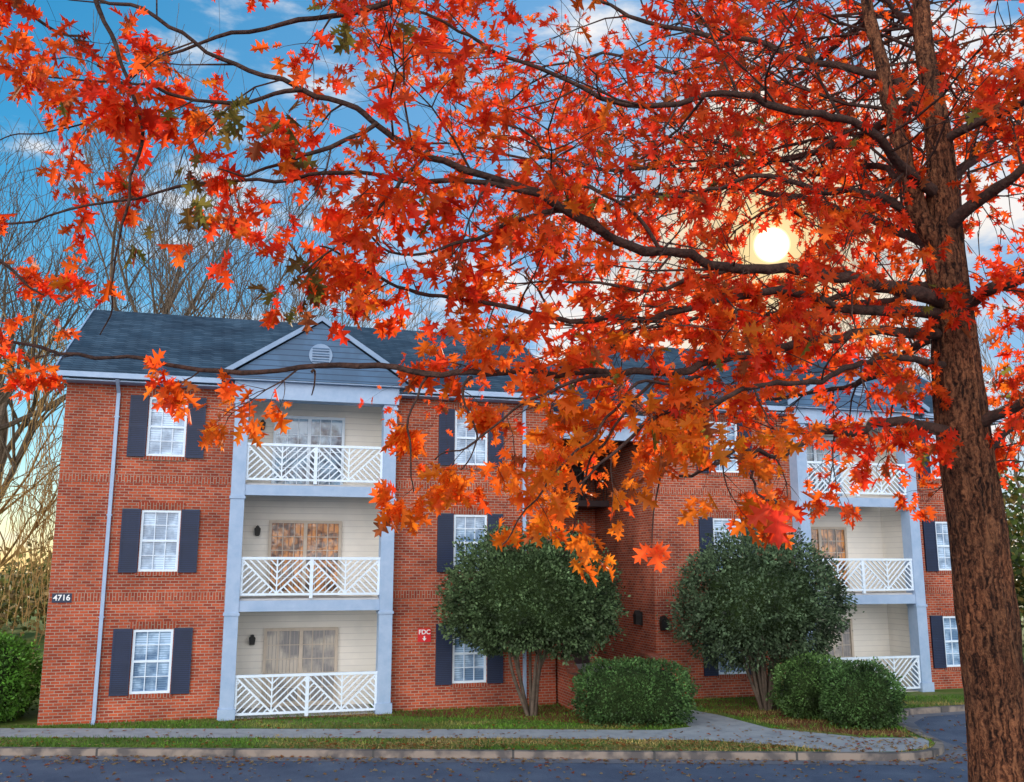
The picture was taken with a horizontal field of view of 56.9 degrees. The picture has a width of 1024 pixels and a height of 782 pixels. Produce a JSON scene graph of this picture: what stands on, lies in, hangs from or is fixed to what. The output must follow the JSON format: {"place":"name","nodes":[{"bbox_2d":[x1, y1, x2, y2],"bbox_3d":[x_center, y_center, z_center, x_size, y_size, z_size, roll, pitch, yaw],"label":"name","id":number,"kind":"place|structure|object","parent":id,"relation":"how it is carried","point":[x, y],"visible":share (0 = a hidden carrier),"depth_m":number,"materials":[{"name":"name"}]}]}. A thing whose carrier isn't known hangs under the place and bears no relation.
{"place":"outdoors","nodes":[
{"label":"outdoors","id":0,"kind":"place"},
{"bbox_2d":[0,710,928,751],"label":"pavement","id":1,"kind":"structure","parent":0,"point":[701,725],"depth_m":22.36,"materials":[{"name":"concrete"}]},
{"bbox_2d":[0,714,967,781],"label":"road","id":2,"kind":"structure","parent":0,"point":[77,771],"depth_m":18.89,"materials":[{"name":"grey asphalt"}]},
{"bbox_2d":[0,705,964,760],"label":"kerb","id":3,"kind":"structure","parent":2,"relation":"on","point":[937,748],"depth_m":20.22,"materials":[{"name":"concrete"}]},
{"bbox_2d":[0,711,964,764],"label":"gutter strip","id":4,"kind":"object","parent":2,"relation":"on","point":[911,720],"visible":0.76,"depth_m":20.04,"materials":[{"name":"concrete"}]},
{"bbox_2d":[0,710,967,781],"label":"fallen leaves","id":5,"kind":"object","parent":2,"relation":"on","point":[524,760],"visible":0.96,"depth_m":20.31,"materials":[{"name":"brown plant"}]},
{"bbox_2d":[0,0,1023,781],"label":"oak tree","id":6,"kind":"object","parent":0,"point":[928,216],"visible":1,"depth_m":5.95,"materials":[{"name":"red plant"}]},
{"bbox_2d":[0,610,1023,751],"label":"lawn","id":7,"kind":"structure","parent":0,"point":[30,718],"depth_m":23.07,"materials":[{"name":"green plant"}]},
{"bbox_2d":[1,462,18,546],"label":"weeping tree","id":8,"kind":"object","parent":7,"relation":"on","point":[6,494],"visible":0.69,"depth_m":40.85,"materials":[{"name":"brown plant"}]},
{"bbox_2d":[0,630,43,721],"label":"hedge shrub","id":9,"kind":"object","parent":7,"relation":"on","point":[14,672],"visible":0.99,"depth_m":24.13,"materials":[{"name":"green plant"}]},
{"bbox_2d":[0,536,53,636],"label":"distant woodland","id":10,"kind":"object","parent":7,"relation":"on","point":[15,595],"visible":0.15,"depth_m":51.43,"materials":[{"name":"brown plant"}]},
{"bbox_2d":[0,483,57,596],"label":"weeping tree","id":11,"kind":"object","parent":7,"relation":"on","point":[5,554],"visible":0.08,"depth_m":36.57,"materials":[{"name":"brown plant"}]},
{"bbox_2d":[0,305,81,664],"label":"weeping tree","id":12,"kind":"object","parent":7,"relation":"on","point":[42,511],"visible":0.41,"depth_m":28.71,"materials":[{"name":"brown plant"}]},
{"bbox_2d":[0,57,224,501],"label":"bare tree","id":13,"kind":"object","parent":7,"relation":"on","point":[5,448],"visible":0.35,"depth_m":49.19,"materials":[{"name":"brown plant"}]},
{"bbox_2d":[0,95,289,430],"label":"bare tree","id":14,"kind":"object","parent":7,"relation":"on","point":[5,400],"visible":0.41,"depth_m":46.88,"materials":[{"name":"brown plant"}]},
{"bbox_2d":[23,3,352,318],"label":"bare tree","id":15,"kind":"object","parent":7,"relation":"on","point":[153,267],"visible":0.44,"depth_m":45.96,"materials":[{"name":"brown plant"}]},
{"bbox_2d":[0,187,380,359],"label":"bare tree","id":16,"kind":"object","parent":7,"relation":"on","point":[267,308],"visible":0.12,"depth_m":49.55,"materials":[{"name":"brown plant"}]},
{"bbox_2d":[95,99,441,330],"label":"bare tree","id":17,"kind":"object","parent":7,"relation":"on","point":[298,291],"visible":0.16,"depth_m":43.99,"materials":[{"name":"brown plant"}]},
{"bbox_2d":[211,705,670,724],"bbox_3d":[-1.950,8.647,25.298,12.100,0.001,3.700,0,-11,0],"label":"mulch bed","id":18,"kind":"object","parent":7,"relation":"on","point":[501,713],"visible":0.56,"depth_m":25.19,"materials":[{"name":"brown soil"}]},
{"bbox_2d":[431,518,630,715],"bbox_3d":[0.491,6.062,25.550,5.391,5.272,4.088,0,-11,0],"label":"clipped tree","id":19,"kind":"object","parent":18,"relation":"on","point":[538,600],"visible":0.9,"depth_m":24.71,"materials":[{"name":"green plant"}]},
{"bbox_2d":[374,260,516,333],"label":"bare tree","id":20,"kind":"object","parent":7,"relation":"on","point":[409,319],"depth_m":57.17,"materials":[{"name":"brown plant"}]},
{"bbox_2d":[37,309,1003,725],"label":"apartment building","id":21,"kind":"structure","parent":7,"relation":"on","point":[269,577],"depth_m":26.76,"materials":[{"name":"red brick"}]},
{"bbox_2d":[52,593,71,602],"bbox_3d":[-11.485,5.281,24.104,0.460,0.230,0.040,3,-11,-15],"label":"house number sign","id":22,"kind":"object","parent":21,"relation":"attached to","point":[61,597],"visible":1,"depth_m":24.09,"materials":[{"name":"black metal"}]},
{"bbox_2d":[108,621,192,698],"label":"window","id":23,"kind":"structure","parent":21,"relation":"in","point":[150,675],"depth_m":24.45,"materials":[{"name":"white glass"}]},
{"bbox_2d":[118,502,199,575],"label":"window","id":24,"kind":"structure","parent":21,"relation":"in","point":[159,548],"depth_m":25.01,"materials":[{"name":"white glass"}]},
{"bbox_2d":[126,390,206,460],"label":"window","id":25,"kind":"structure","parent":21,"relation":"in","point":[166,439],"depth_m":25.52,"materials":[{"name":"white glass"}]},
{"bbox_2d":[418,628,430,641],"bbox_3d":[-2.446,6.819,26.368,0.370,0.370,0.040,3,-11,-15],"label":"fire department sign","id":26,"kind":"object","parent":21,"relation":"attached to","point":[424,634],"visible":1,"depth_m":26.36,"materials":[{"name":"red metal"}]},
{"bbox_2d":[435,623,502,687],"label":"window","id":27,"kind":"structure","parent":21,"relation":"in","point":[456,667],"depth_m":26.57,"materials":[{"name":"white glass"}]},
{"bbox_2d":[437,508,502,574],"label":"window","id":28,"kind":"structure","parent":21,"relation":"in","point":[461,522],"depth_m":27.21,"materials":[{"name":"white glass"}]},
{"bbox_2d":[438,403,503,468],"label":"window","id":29,"kind":"structure","parent":21,"relation":"in","point":[461,438],"depth_m":27.72,"materials":[{"name":"white glass"}]},
{"bbox_2d":[560,444,587,499],"bbox_3d":[2.205,2.925,33.616,1.000,2.100,0.135,3,-11,-15],"label":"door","id":30,"kind":"structure","parent":21,"relation":"in","point":[580,477],"depth_m":33.64,"materials":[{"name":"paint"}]},
{"bbox_2d":[562,637,589,663],"bbox_3d":[2.200,8.338,32.644,1.000,2.100,0.075,3,-11,-15],"label":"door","id":31,"kind":"structure","parent":21,"relation":"in","point":[578,661],"depth_m":32.51,"materials":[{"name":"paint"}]},
{"bbox_2d":[696,415,751,475],"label":"window","id":32,"kind":"structure","parent":21,"relation":"in","point":[732,471],"depth_m":29.98,"materials":[{"name":"white glass"}]},
{"bbox_2d":[698,512,755,571],"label":"window","id":33,"kind":"structure","parent":21,"relation":"in","point":[715,520],"depth_m":29.37,"materials":[{"name":"white glass"}]},
{"bbox_2d":[703,634,756,678],"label":"window","id":34,"kind":"structure","parent":21,"relation":"in","point":[711,671],"depth_m":28.54,"materials":[{"name":"glass"}]},
{"bbox_2d":[918,433,940,481],"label":"window","id":35,"kind":"structure","parent":21,"relation":"in","point":[929,470],"depth_m":31.82,"materials":[{"name":"white glass"}]},
{"bbox_2d":[922,516,951,573],"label":"window","id":36,"kind":"structure","parent":21,"relation":"in","point":[935,533],"depth_m":31.37,"materials":[{"name":"white glass"}]},
{"bbox_2d":[929,610,960,670],"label":"window","id":37,"kind":"structure","parent":21,"relation":"in","point":[943,627],"depth_m":30.81,"materials":[{"name":"white glass"}]},
{"bbox_2d":[565,654,701,727],"bbox_3d":[3.067,7.584,24.048,3.473,1.749,2.098,0,-11,0],"label":"hedge shrub","id":38,"kind":"object","parent":7,"relation":"on","point":[620,691],"visible":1,"depth_m":23.45,"materials":[{"name":"green plant"}]},
{"bbox_2d":[682,699,911,736],"bbox_3d":[7.669,8.579,24.929,4.198,0.001,6.706,2,-11,-12],"label":"mulch bed","id":39,"kind":"object","parent":7,"relation":"on","point":[821,728],"visible":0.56,"depth_m":24.37,"materials":[{"name":"brown soil"}]},
{"bbox_2d":[656,524,864,710],"bbox_3d":[6.970,6.223,26.528,5.864,5.309,3.761,0,-11,0],"label":"clipped tree","id":40,"kind":"object","parent":39,"relation":"on","point":[761,603],"visible":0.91,"depth_m":25.78,"materials":[{"name":"green plant"}]},
{"bbox_2d":[764,650,852,719],"bbox_3d":[7.987,7.760,25.003,2.464,1.753,2.135,0,-11,0],"label":"hedge shrub","id":41,"kind":"object","parent":39,"relation":"on","point":[798,691],"visible":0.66,"depth_m":24.57,"materials":[{"name":"green plant"}]},
{"bbox_2d":[814,656,907,730],"bbox_3d":[8.688,7.496,23.529,2.165,1.732,2.043,0,-11,0],"label":"hedge shrub","id":42,"kind":"object","parent":39,"relation":"on","point":[862,693],"visible":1,"depth_m":22.98,"materials":[{"name":"green plant"}]},
{"bbox_2d":[778,228,1009,387],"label":"bare tree","id":43,"kind":"object","parent":7,"relation":"on","point":[862,320],"visible":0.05,"depth_m":51.57,"materials":[{"name":"brown plant"}]},
{"bbox_2d":[895,298,1023,509],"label":"bare tree","id":44,"kind":"object","parent":7,"relation":"on","point":[1016,474],"visible":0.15,"depth_m":49.96,"materials":[{"name":"brown plant"}]},
{"bbox_2d":[998,425,1023,646],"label":"distant woodland","id":45,"kind":"object","parent":7,"relation":"on","point":[1017,557],"visible":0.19,"depth_m":45.29,"materials":[{"name":"green plant"}]},
{"bbox_2d":[0,0,1023,572],"label":"sky","id":46,"kind":"structure","parent":0,"point":[773,246],"materials":[{"name":"blue"}]}
]}

